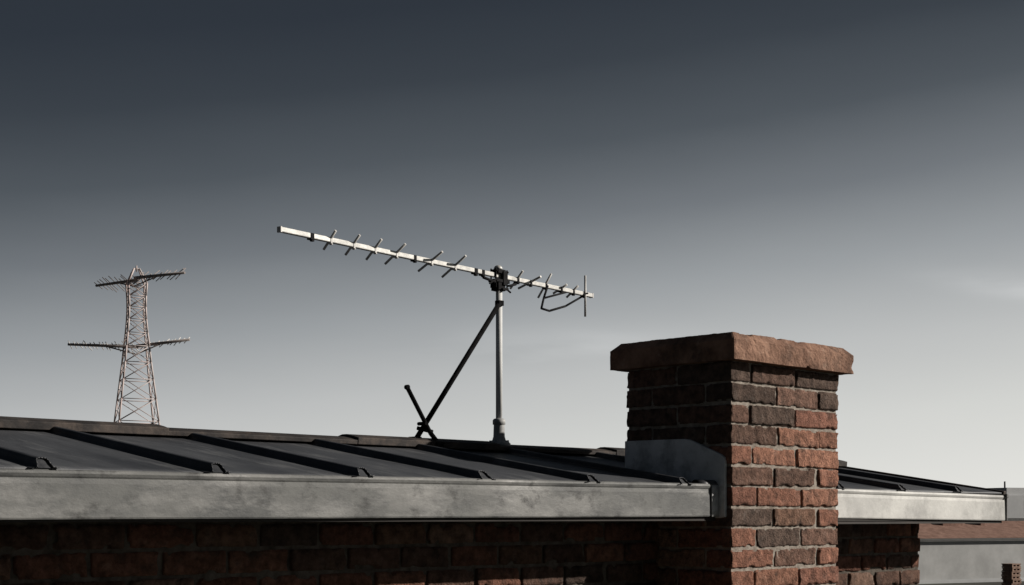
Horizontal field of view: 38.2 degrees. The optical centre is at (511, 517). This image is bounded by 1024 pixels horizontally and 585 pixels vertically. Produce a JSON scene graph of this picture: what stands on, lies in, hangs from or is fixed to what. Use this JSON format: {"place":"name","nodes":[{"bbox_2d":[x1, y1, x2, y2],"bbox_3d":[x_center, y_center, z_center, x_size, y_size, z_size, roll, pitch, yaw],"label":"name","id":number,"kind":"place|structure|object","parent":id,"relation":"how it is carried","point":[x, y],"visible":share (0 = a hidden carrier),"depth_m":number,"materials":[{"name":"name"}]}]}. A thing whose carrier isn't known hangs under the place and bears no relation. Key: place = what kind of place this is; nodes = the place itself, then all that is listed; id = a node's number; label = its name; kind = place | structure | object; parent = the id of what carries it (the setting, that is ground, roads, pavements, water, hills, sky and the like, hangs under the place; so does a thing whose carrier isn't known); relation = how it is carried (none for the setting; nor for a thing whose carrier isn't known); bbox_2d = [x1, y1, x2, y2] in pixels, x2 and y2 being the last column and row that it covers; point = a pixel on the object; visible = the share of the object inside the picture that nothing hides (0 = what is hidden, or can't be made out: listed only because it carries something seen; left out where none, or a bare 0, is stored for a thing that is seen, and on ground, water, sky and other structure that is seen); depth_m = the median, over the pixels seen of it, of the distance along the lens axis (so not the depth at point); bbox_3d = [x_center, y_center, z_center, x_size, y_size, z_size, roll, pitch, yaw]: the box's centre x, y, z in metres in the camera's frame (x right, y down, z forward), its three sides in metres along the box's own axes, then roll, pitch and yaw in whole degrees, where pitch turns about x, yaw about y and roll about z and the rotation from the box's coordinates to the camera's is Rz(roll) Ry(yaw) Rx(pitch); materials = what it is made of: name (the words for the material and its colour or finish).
{"place":"outdoors","nodes":[
{"label":"outdoors","id":0,"kind":"place"},
{"bbox_2d":[68,266,189,424],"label":"lattice tower","id":1,"kind":"structure","parent":0,"point":[127,288],"depth_m":59.80,"materials":[{"name":"metal"}]},
{"bbox_2d":[0,332,1008,584],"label":"brick house","id":2,"kind":"structure","parent":0,"point":[724,466],"depth_m":4.98,"materials":[{"name":"brick"}]},
{"bbox_2d":[277,226,593,447],"bbox_3d":[-0.216,-0.644,5.630,0.131,0.779,1.842,0,0,38],"label":"television antenna","id":3,"kind":"object","parent":2,"relation":"on","point":[501,280],"visible":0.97,"depth_m":5.75,"materials":[{"name":"metal"}]},
{"bbox_2d":[0,0,1023,487],"label":"sky","id":4,"kind":"structure","parent":0,"point":[848,175],"materials":[{"name":"grey"}]},
{"bbox_2d":[918,581,1023,584],"bbox_3d":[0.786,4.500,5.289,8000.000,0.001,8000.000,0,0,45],"label":"ground","id":5,"kind":"structure","parent":0,"point":[988,583],"depth_m":101.53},
{"bbox_2d":[918,521,1023,583],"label":"storage shed","id":6,"kind":"structure","parent":5,"relation":"on","point":[963,552],"depth_m":103.38,"materials":[{"name":"grey concrete"}]},
{"bbox_2d":[1001,563,1021,584],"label":"stack of perforated bricks","id":7,"kind":"object","parent":5,"relation":"on","point":[1010,574],"visible":1,"depth_m":74.81,"materials":[{"name":"brown brick"}]},
{"bbox_2d":[988,481,1023,520],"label":"office block","id":8,"kind":"structure","parent":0,"point":[1015,505],"depth_m":150.59,"materials":[{"name":"grey concrete"}]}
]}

